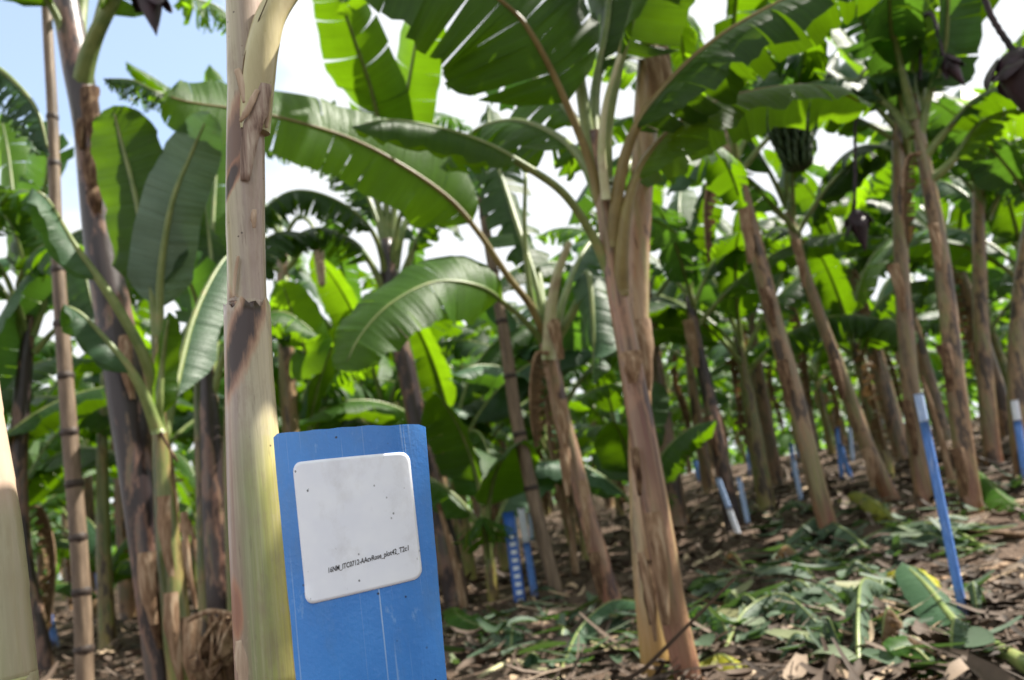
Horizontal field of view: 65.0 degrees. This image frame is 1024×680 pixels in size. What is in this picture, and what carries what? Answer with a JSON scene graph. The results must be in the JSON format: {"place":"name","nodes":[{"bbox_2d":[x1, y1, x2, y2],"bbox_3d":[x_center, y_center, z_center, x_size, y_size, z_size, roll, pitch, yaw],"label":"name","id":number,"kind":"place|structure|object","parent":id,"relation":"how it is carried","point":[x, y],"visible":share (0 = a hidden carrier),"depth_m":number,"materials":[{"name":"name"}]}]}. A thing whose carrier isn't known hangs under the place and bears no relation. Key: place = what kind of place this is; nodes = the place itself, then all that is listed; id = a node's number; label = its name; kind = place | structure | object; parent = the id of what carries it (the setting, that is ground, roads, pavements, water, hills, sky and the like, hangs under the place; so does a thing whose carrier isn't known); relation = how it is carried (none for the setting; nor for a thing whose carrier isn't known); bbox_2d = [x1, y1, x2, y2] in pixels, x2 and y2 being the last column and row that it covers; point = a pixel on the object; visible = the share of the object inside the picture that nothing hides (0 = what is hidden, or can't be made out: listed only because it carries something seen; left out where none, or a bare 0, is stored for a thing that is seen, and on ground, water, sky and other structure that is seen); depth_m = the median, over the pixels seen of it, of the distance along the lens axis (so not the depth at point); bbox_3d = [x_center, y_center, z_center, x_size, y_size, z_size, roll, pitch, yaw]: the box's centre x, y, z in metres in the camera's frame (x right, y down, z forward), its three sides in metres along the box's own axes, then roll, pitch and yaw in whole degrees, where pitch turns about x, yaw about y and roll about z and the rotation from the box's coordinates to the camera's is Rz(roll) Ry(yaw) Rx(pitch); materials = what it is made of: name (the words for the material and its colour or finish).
{"place":"outdoors","nodes":[
{"label":"outdoors","id":0,"kind":"place"},
{"bbox_2d":[0,0,1023,579],"label":"sky","id":1,"kind":"structure","parent":0,"point":[178,52],"materials":[{"name":"white"}]},
{"bbox_2d":[39,421,1023,679],"bbox_3d":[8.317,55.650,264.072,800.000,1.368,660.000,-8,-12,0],"label":"ground","id":2,"kind":"structure","parent":0,"point":[1009,549],"depth_m":6.84,"materials":[{"name":"soil"}]},
{"bbox_2d":[0,387,38,679],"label":"banana plant","id":3,"kind":"object","parent":2,"relation":"on","point":[18,657],"visible":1,"depth_m":0.95,"materials":[{"name":"beige plant"}]},
{"bbox_2d":[5,339,109,447],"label":"banana plant","id":4,"kind":"object","parent":2,"relation":"on","point":[45,354],"visible":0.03,"depth_m":12.58,"materials":[{"name":"green plant"}]},
{"bbox_2d":[7,353,117,630],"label":"banana plant","id":5,"kind":"object","parent":2,"relation":"on","point":[52,447],"visible":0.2,"depth_m":8.92,"materials":[{"name":"green plant"}]},
{"bbox_2d":[41,7,94,679],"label":"notched pole","id":6,"kind":"object","parent":2,"relation":"on","point":[84,645],"visible":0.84,"depth_m":4.64,"materials":[{"name":"beige wood"}]},
{"bbox_2d":[0,113,137,674],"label":"banana plant","id":7,"kind":"object","parent":2,"relation":"on","point":[27,250],"visible":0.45,"depth_m":6.94,"materials":[{"name":"green plant"}]},
{"bbox_2d":[28,432,113,535],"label":"banana plant","id":8,"kind":"object","parent":2,"relation":"on","point":[56,501],"visible":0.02,"depth_m":14.63,"materials":[{"name":"green plant"}]},
{"bbox_2d":[30,475,114,604],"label":"banana plant","id":9,"kind":"object","parent":2,"relation":"on","point":[35,538],"visible":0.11,"depth_m":16.26,"materials":[{"name":"green plant"}]},
{"bbox_2d":[42,439,108,610],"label":"banana plant","id":10,"kind":"object","parent":2,"relation":"on","point":[64,522],"visible":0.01,"depth_m":19.80,"materials":[{"name":"brown plant"}]},
{"bbox_2d":[37,517,131,598],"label":"banana plant","id":11,"kind":"object","parent":2,"relation":"on","point":[121,567],"visible":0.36,"depth_m":10.56,"materials":[{"name":"green plant"}]},
{"bbox_2d":[0,261,193,439],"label":"banana plant","id":12,"kind":"object","parent":2,"relation":"on","point":[31,286],"visible":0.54,"depth_m":7.06,"materials":[{"name":"green plant"}]},
{"bbox_2d":[48,295,150,650],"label":"banana plant","id":13,"kind":"object","parent":2,"relation":"on","point":[107,632],"visible":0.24,"depth_m":8.03,"materials":[{"name":"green plant"}]},
{"bbox_2d":[28,374,187,617],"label":"banana plant","id":14,"kind":"object","parent":2,"relation":"on","point":[89,498],"visible":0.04,"depth_m":14.36,"materials":[{"name":"brown plant"}]},
{"bbox_2d":[0,0,225,679],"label":"banana plant","id":15,"kind":"object","parent":2,"relation":"on","point":[79,48],"visible":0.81,"depth_m":4.40,"materials":[{"name":"brown plant"}]},
{"bbox_2d":[22,106,226,679],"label":"banana plant","id":16,"kind":"object","parent":2,"relation":"on","point":[155,195],"visible":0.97,"depth_m":4.28,"materials":[{"name":"green plant"}]},
{"bbox_2d":[31,299,223,621],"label":"banana plant","id":17,"kind":"object","parent":2,"relation":"on","point":[127,606],"visible":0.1,"depth_m":12.27,"materials":[{"name":"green plant"}]},
{"bbox_2d":[4,244,291,600],"bbox_3d":[-3.803,1.166,8.266,3.585,4.004,2.778,-9,-12,0],"label":"banana plant","id":18,"kind":"object","parent":2,"relation":"on","point":[92,421],"visible":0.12,"depth_m":8.45,"materials":[{"name":"green plant"}]},
{"bbox_2d":[173,451,194,524],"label":"banana plant","id":19,"kind":"object","parent":2,"relation":"on","point":[184,470],"visible":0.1,"depth_m":19.25,"materials":[{"name":"green plant"}]},
{"bbox_2d":[176,476,197,596],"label":"banana plant","id":20,"kind":"object","parent":2,"relation":"on","point":[184,496],"visible":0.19,"depth_m":17.13,"materials":[{"name":"green plant"}]},
{"bbox_2d":[81,297,305,451],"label":"banana plant","id":21,"kind":"object","parent":2,"relation":"on","point":[145,323],"visible":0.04,"depth_m":12.00,"materials":[{"name":"green plant"}]},
{"bbox_2d":[185,608,234,679],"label":"dried leaf clump","id":22,"kind":"object","parent":2,"relation":"on","point":[214,660],"visible":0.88,"depth_m":3.37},
{"bbox_2d":[174,64,327,636],"bbox_3d":[-2.395,-0.108,6.413,1.799,5.189,1.936,-7,-12,-7],"label":"banana plant","id":23,"kind":"object","parent":2,"relation":"on","point":[213,575],"visible":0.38,"depth_m":5.87,"materials":[{"name":"green plant"}]},
{"bbox_2d":[223,0,297,679],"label":"banana plant","id":24,"kind":"object","parent":2,"relation":"on","point":[262,637],"visible":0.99,"depth_m":0.98,"materials":[{"name":"beige plant"}]},
{"bbox_2d":[126,62,414,432],"bbox_3d":[-3.050,0.238,9.035,2.870,5.764,4.115,-1,-14,-30],"label":"banana plant","id":25,"kind":"object","parent":2,"relation":"on","point":[305,360],"visible":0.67,"depth_m":8.27,"materials":[{"name":"green plant"}]},
{"bbox_2d":[172,301,400,442],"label":"banana plant","id":26,"kind":"object","parent":2,"relation":"on","point":[327,378],"visible":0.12,"depth_m":9.10,"materials":[{"name":"green plant"}]},
{"bbox_2d":[219,336,396,426],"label":"banana plant","id":27,"kind":"object","parent":2,"relation":"on","point":[302,405],"visible":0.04,"depth_m":11.32,"materials":[{"name":"brown plant"}]},
{"bbox_2d":[218,243,481,421],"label":"banana plant","id":28,"kind":"object","parent":2,"relation":"on","point":[304,280],"visible":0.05,"depth_m":10.85,"materials":[{"name":"green plant"}]},
{"bbox_2d":[273,424,446,679],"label":"tag board","id":29,"kind":"object","parent":2,"relation":"on","point":[358,534],"visible":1,"depth_m":0.72,"materials":[{"name":"blue paint"}]},
{"bbox_2d":[265,0,486,608],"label":"banana plant","id":30,"kind":"object","parent":2,"relation":"on","point":[385,84],"visible":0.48,"depth_m":7.54,"materials":[{"name":"green plant"}]},
{"bbox_2d":[104,78,688,618],"bbox_3d":[-0.102,-0.226,5.317,1.681,4.252,4.296,-17,-14,34],"label":"banana plant","id":31,"kind":"object","parent":2,"relation":"on","point":[416,188],"visible":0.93,"depth_m":4.93,"materials":[{"name":"green plant"}]},
{"bbox_2d":[273,252,546,434],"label":"banana plant","id":32,"kind":"object","parent":2,"relation":"on","point":[339,302],"visible":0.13,"depth_m":9.86,"materials":[{"name":"green plant"}]},
{"bbox_2d":[355,227,525,524],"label":"banana plant","id":33,"kind":"object","parent":2,"relation":"on","point":[369,283],"visible":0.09,"depth_m":12.47,"materials":[{"name":"green plant"}]},
{"bbox_2d":[301,310,591,583],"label":"banana plant","id":34,"kind":"object","parent":2,"relation":"on","point":[434,373],"visible":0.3,"depth_m":9.19,"materials":[{"name":"green plant"}]},
{"bbox_2d":[437,504,468,610],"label":"dry stalk","id":35,"kind":"object","parent":2,"relation":"on","point":[461,594],"visible":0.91,"depth_m":6.95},
{"bbox_2d":[443,607,505,647],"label":"cut leaf","id":36,"kind":"object","parent":2,"relation":"on","point":[457,618],"visible":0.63,"depth_m":5.13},
{"bbox_2d":[363,308,589,570],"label":"banana plant","id":37,"kind":"object","parent":2,"relation":"on","point":[521,361],"visible":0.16,"depth_m":10.17,"materials":[{"name":"green plant"}]},
{"bbox_2d":[385,302,589,558],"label":"banana plant","id":38,"kind":"object","parent":2,"relation":"on","point":[483,338],"visible":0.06,"depth_m":13.95,"materials":[{"name":"green plant"}]},
{"bbox_2d":[420,392,562,601],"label":"banana plant","id":39,"kind":"object","parent":2,"relation":"on","point":[486,480],"visible":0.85,"depth_m":7.19,"materials":[{"name":"green plant"}]},
{"bbox_2d":[503,511,525,601],"bbox_3d":[0.021,1.877,6.839,0.103,0.818,0.021,-8,-12,0],"label":"blue stake","id":40,"kind":"object","parent":2,"relation":"on","point":[515,564],"visible":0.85,"depth_m":6.84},
{"bbox_2d":[33,324,1004,587],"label":"plantation","id":41,"kind":"object","parent":2,"relation":"on","point":[785,440],"visible":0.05,"depth_m":41.19,"materials":[{"name":"green plant"}]},
{"bbox_2d":[335,0,705,677],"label":"banana plant","id":42,"kind":"object","parent":2,"relation":"on","point":[653,74],"visible":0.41,"depth_m":3.64,"materials":[{"name":"brown plant"}]},
{"bbox_2d":[478,187,562,598],"bbox_3d":[0.049,0.388,7.076,0.246,3.742,0.138,-8,-12,0],"label":"notched pole","id":43,"kind":"object","parent":2,"relation":"on","point":[538,519],"visible":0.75,"depth_m":6.92,"materials":[{"name":"beige wood"}]},
{"bbox_2d":[517,508,538,599],"bbox_3d":[0.142,1.857,6.872,0.074,0.834,0.015,-8,-12,0],"label":"blue stake","id":44,"kind":"object","parent":2,"relation":"on","point":[527,549],"visible":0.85,"depth_m":6.88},
{"bbox_2d":[39,415,1023,679],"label":"leaf litter","id":45,"kind":"object","parent":2,"relation":"on","point":[965,665],"visible":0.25,"depth_m":4.27,"materials":[{"name":"plant"}]},
{"bbox_2d":[558,599,635,676],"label":"cut leaf","id":46,"kind":"object","parent":45,"relation":"on","point":[596,617],"visible":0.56,"depth_m":4.18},
{"bbox_2d":[820,617,842,644],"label":"cut leaf","id":47,"kind":"object","parent":45,"relation":"on","point":[829,628],"visible":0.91,"depth_m":3.05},
{"bbox_2d":[966,581,985,613],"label":"cut leaf","id":48,"kind":"object","parent":45,"relation":"on","point":[976,595],"visible":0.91,"depth_m":3.21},
{"bbox_2d":[453,283,609,530],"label":"banana plant","id":49,"kind":"object","parent":2,"relation":"on","point":[570,376],"visible":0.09,"depth_m":14.39,"materials":[{"name":"green plant"}]},
{"bbox_2d":[491,378,589,535],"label":"banana plant","id":50,"kind":"object","parent":2,"relation":"on","point":[501,435],"visible":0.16,"depth_m":17.02,"materials":[{"name":"green plant"}]},
{"bbox_2d":[476,374,622,543],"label":"banana plant","id":51,"kind":"object","parent":2,"relation":"on","point":[589,400],"visible":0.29,"depth_m":12.68,"materials":[{"name":"green plant"}]},
{"bbox_2d":[559,483,579,576],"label":"dry stalk","id":52,"kind":"object","parent":2,"relation":"on","point":[573,552],"visible":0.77,"depth_m":7.74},
{"bbox_2d":[437,231,720,560],"bbox_3d":[0.474,0.733,10.031,3.320,4.121,3.261,1,-15,-37],"label":"banana plant","id":53,"kind":"object","parent":2,"relation":"on","point":[571,340],"visible":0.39,"depth_m":9.65,"materials":[{"name":"green plant"}]},
{"bbox_2d":[135,463,1023,669],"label":"green clippings","id":54,"kind":"object","parent":2,"relation":"on","point":[978,636],"visible":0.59,"depth_m":4.50,"materials":[{"name":"plant"}]},
{"bbox_2d":[882,635,946,679],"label":"cut leaf","id":55,"kind":"object","parent":54,"relation":"on","point":[894,646],"visible":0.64,"depth_m":2.74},
{"bbox_2d":[352,0,879,679],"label":"banana plant","id":56,"kind":"object","parent":2,"relation":"on","point":[556,40],"visible":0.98,"depth_m":3.41,"materials":[{"name":"green plant"}]},
{"bbox_2d":[555,361,677,517],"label":"banana plant","id":57,"kind":"object","parent":2,"relation":"on","point":[609,408],"visible":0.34,"depth_m":16.37,"materials":[{"name":"green plant"}]},
{"bbox_2d":[534,381,716,511],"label":"banana plant","id":58,"kind":"object","parent":2,"relation":"on","point":[610,456],"visible":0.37,"depth_m":7.63,"materials":[{"name":"green plant"}]},
{"bbox_2d":[569,244,717,517],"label":"banana plant","id":59,"kind":"object","parent":2,"relation":"on","point":[672,291],"visible":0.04,"depth_m":12.47,"materials":[{"name":"green plant"}]},
{"bbox_2d":[500,185,794,530],"bbox_3d":[1.990,-0.186,10.708,3.733,5.449,4.484,-18,-15,37],"label":"banana plant","id":60,"kind":"object","parent":2,"relation":"on","point":[563,235],"visible":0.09,"depth_m":10.57,"materials":[{"name":"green plant"}]},
{"bbox_2d":[579,263,767,494],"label":"banana plant","id":61,"kind":"object","parent":2,"relation":"on","point":[705,470],"visible":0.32,"depth_m":16.69,"materials":[{"name":"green plant"}]},
{"bbox_2d":[613,344,738,459],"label":"banana plant","id":62,"kind":"object","parent":2,"relation":"on","point":[723,377],"visible":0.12,"depth_m":19.71,"materials":[{"name":"green plant"}]},
{"bbox_2d":[549,133,882,530],"bbox_3d":[2.323,-0.056,9.584,3.402,4.639,3.336,-8,-12,0],"label":"banana plant","id":63,"kind":"object","parent":2,"relation":"on","point":[683,213],"visible":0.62,"depth_m":9.39,"materials":[{"name":"green plant"}]},
{"bbox_2d":[699,653,747,670],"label":"cut leaf","id":64,"kind":"object","parent":2,"relation":"on","point":[720,658],"visible":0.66,"depth_m":3.18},
{"bbox_2d":[669,360,781,433],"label":"banana plant","id":65,"kind":"object","parent":2,"relation":"on","point":[725,400],"visible":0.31,"depth_m":19.73,"materials":[{"name":"green plant"}]},
{"bbox_2d":[715,477,740,532],"bbox_3d":[2.321,1.802,8.600,0.171,0.676,0.015,-8,-12,0],"label":"blue stake","id":66,"kind":"object","parent":2,"relation":"on","point":[735,526],"visible":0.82,"depth_m":8.60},
{"bbox_2d":[549,0,933,538],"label":"banana plant","id":67,"kind":"object","parent":2,"relation":"on","point":[793,148],"visible":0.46,"depth_m":7.02,"materials":[{"name":"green plant"}]},
{"bbox_2d":[693,211,844,486],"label":"banana plant","id":68,"kind":"object","parent":2,"relation":"on","point":[766,418],"visible":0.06,"depth_m":13.81,"materials":[{"name":"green plant"}]},
{"bbox_2d":[649,231,893,511],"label":"banana plant","id":69,"kind":"object","parent":2,"relation":"on","point":[746,305],"visible":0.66,"depth_m":10.29,"materials":[{"name":"green plant"}]},
{"bbox_2d":[721,593,823,654],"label":"cut leaf","id":70,"kind":"object","parent":2,"relation":"on","point":[753,609],"visible":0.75,"depth_m":3.69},
{"bbox_2d":[709,612,732,644],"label":"cut leaf","id":71,"kind":"object","parent":70,"relation":"on","point":[720,626],"visible":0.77,"depth_m":3.53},
{"bbox_2d":[711,301,858,434],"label":"banana plant","id":72,"kind":"object","parent":2,"relation":"on","point":[719,369],"visible":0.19,"depth_m":17.40,"materials":[{"name":"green plant"}]},
{"bbox_2d":[624,30,959,502],"bbox_3d":[2.711,-0.686,8.588,3.822,5.120,3.374,1,-16,-39],"label":"banana plant","id":73,"kind":"object","parent":2,"relation":"on","point":[839,186],"visible":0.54,"depth_m":8.40,"materials":[{"name":"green plant"}]},
{"bbox_2d":[697,189,889,410],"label":"banana plant","id":74,"kind":"object","parent":2,"relation":"on","point":[724,227],"visible":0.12,"depth_m":12.97,"materials":[{"name":"green plant"}]},
{"bbox_2d":[764,320,867,455],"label":"banana plant","id":75,"kind":"object","parent":2,"relation":"on","point":[817,358],"visible":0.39,"depth_m":19.24,"materials":[{"name":"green plant"}]},
{"bbox_2d":[767,518,870,561],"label":"cut leaf","id":76,"kind":"object","parent":2,"relation":"on","point":[841,532],"visible":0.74,"depth_m":6.47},
{"bbox_2d":[775,350,865,444],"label":"banana plant","id":77,"kind":"object","parent":2,"relation":"on","point":[831,417],"visible":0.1,"depth_m":27.22,"materials":[{"name":"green plant"}]},
{"bbox_2d":[776,355,873,442],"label":"banana plant","id":78,"kind":"object","parent":2,"relation":"on","point":[855,384],"visible":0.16,"depth_m":25.15,"materials":[{"name":"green plant"}]},
{"bbox_2d":[747,236,960,477],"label":"banana plant","id":79,"kind":"object","parent":2,"relation":"on","point":[835,298],"visible":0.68,"depth_m":10.35,"materials":[{"name":"green plant"}]},
{"bbox_2d":[769,147,951,443],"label":"banana plant","id":80,"kind":"object","parent":2,"relation":"on","point":[821,170],"visible":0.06,"depth_m":14.62,"materials":[{"name":"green plant"}]},
{"bbox_2d":[763,149,962,461],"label":"banana plant","id":81,"kind":"object","parent":2,"relation":"on","point":[805,195],"visible":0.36,"depth_m":12.32,"materials":[{"name":"green plant"}]},
{"bbox_2d":[802,278,929,417],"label":"banana plant","id":82,"kind":"object","parent":2,"relation":"on","point":[825,366],"visible":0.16,"depth_m":19.77,"materials":[{"name":"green plant"}]},
{"bbox_2d":[838,492,896,524],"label":"cut leaf","id":83,"kind":"object","parent":2,"relation":"on","point":[872,506],"visible":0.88,"depth_m":7.26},
{"bbox_2d":[845,578,891,678],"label":"cut leaf","id":84,"kind":"object","parent":2,"relation":"on","point":[858,602],"visible":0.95,"depth_m":3.16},
{"bbox_2d":[769,163,971,447],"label":"banana plant","id":85,"kind":"object","parent":2,"relation":"on","point":[785,282],"visible":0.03,"depth_m":13.79,"materials":[{"name":"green plant"}]},
{"bbox_2d":[789,277,963,373],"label":"banana plant","id":86,"kind":"object","parent":2,"relation":"on","point":[927,327],"visible":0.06,"depth_m":16.53,"materials":[{"name":"green plant"}]},
{"bbox_2d":[767,0,1009,508],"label":"banana plant","id":87,"kind":"object","parent":2,"relation":"on","point":[887,21],"visible":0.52,"depth_m":7.48,"materials":[{"name":"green plant"}]},
{"bbox_2d":[876,607,910,645],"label":"cut leaf","id":88,"kind":"object","parent":2,"relation":"on","point":[890,625],"visible":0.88,"depth_m":3.04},
{"bbox_2d":[767,0,1023,515],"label":"banana plant","id":89,"kind":"object","parent":2,"relation":"on","point":[948,41],"visible":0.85,"depth_m":6.78,"materials":[{"name":"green plant"}]},
{"bbox_2d":[801,138,1020,438],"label":"banana plant","id":90,"kind":"object","parent":2,"relation":"on","point":[961,279],"visible":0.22,"depth_m":12.15,"materials":[{"name":"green plant"}]},
{"bbox_2d":[847,522,995,554],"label":"cut leaf","id":91,"kind":"object","parent":2,"relation":"on","point":[890,529],"visible":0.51,"depth_m":5.83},
{"bbox_2d":[836,30,1023,469],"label":"banana plant","id":92,"kind":"object","parent":2,"relation":"on","point":[988,417],"visible":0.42,"depth_m":9.13,"materials":[{"name":"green plant"}]},
{"bbox_2d":[920,376,956,487],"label":"dry stalk","id":93,"kind":"object","parent":2,"relation":"on","point":[949,472],"visible":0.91,"depth_m":7.82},
{"bbox_2d":[901,334,976,391],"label":"banana plant","id":94,"kind":"object","parent":2,"relation":"on","point":[936,362],"visible":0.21,"depth_m":25.07,"materials":[{"name":"green plant"}]},
{"bbox_2d":[857,510,1023,538],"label":"fallen stem","id":95,"kind":"object","parent":2,"relation":"on","point":[1006,534],"visible":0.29,"depth_m":5.09,"materials":[{"name":"brown plant"}]},
{"bbox_2d":[913,393,968,616],"bbox_3d":[1.796,0.716,3.345,0.086,1.000,0.020,-8,-12,0],"label":"blue stake","id":96,"kind":"object","parent":2,"relation":"on","point":[947,535],"visible":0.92,"depth_m":3.35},
{"bbox_2d":[868,170,1023,284],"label":"banana plant","id":97,"kind":"object","parent":2,"relation":"on","point":[1008,225],"visible":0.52,"depth_m":10.23,"materials":[{"name":"green plant"}]},
{"bbox_2d":[947,616,970,661],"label":"cut leaf","id":98,"kind":"object","parent":2,"relation":"on","point":[959,627],"visible":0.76,"depth_m":2.73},
{"bbox_2d":[895,562,1023,674],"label":"cut leaf","id":99,"kind":"object","parent":2,"relation":"on","point":[915,586],"visible":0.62,"depth_m":3.28,"materials":[{"name":"plant"}]},
{"bbox_2d":[912,212,1013,390],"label":"banana plant","id":100,"kind":"object","parent":2,"relation":"on","point":[998,290],"visible":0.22,"depth_m":15.11,"materials":[{"name":"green plant"}]},
{"bbox_2d":[928,36,1023,473],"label":"banana plant","id":101,"kind":"object","parent":2,"relation":"on","point":[995,171],"visible":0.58,"depth_m":8.11,"materials":[{"name":"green plant"}]},
{"bbox_2d":[978,470,1023,520],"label":"cut leaf","id":102,"kind":"object","parent":2,"relation":"on","point":[989,487],"visible":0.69,"depth_m":6.29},
{"bbox_2d":[982,0,1023,112],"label":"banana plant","id":103,"kind":"object","parent":2,"relation":"on","point":[1008,69],"visible":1,"depth_m":3.21,"materials":[{"name":"plant"}]},
{"bbox_2d":[1010,399,1023,483],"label":"blue stake","id":104,"kind":"object","parent":2,"relation":"on","point":[1017,420],"visible":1,"depth_m":7.06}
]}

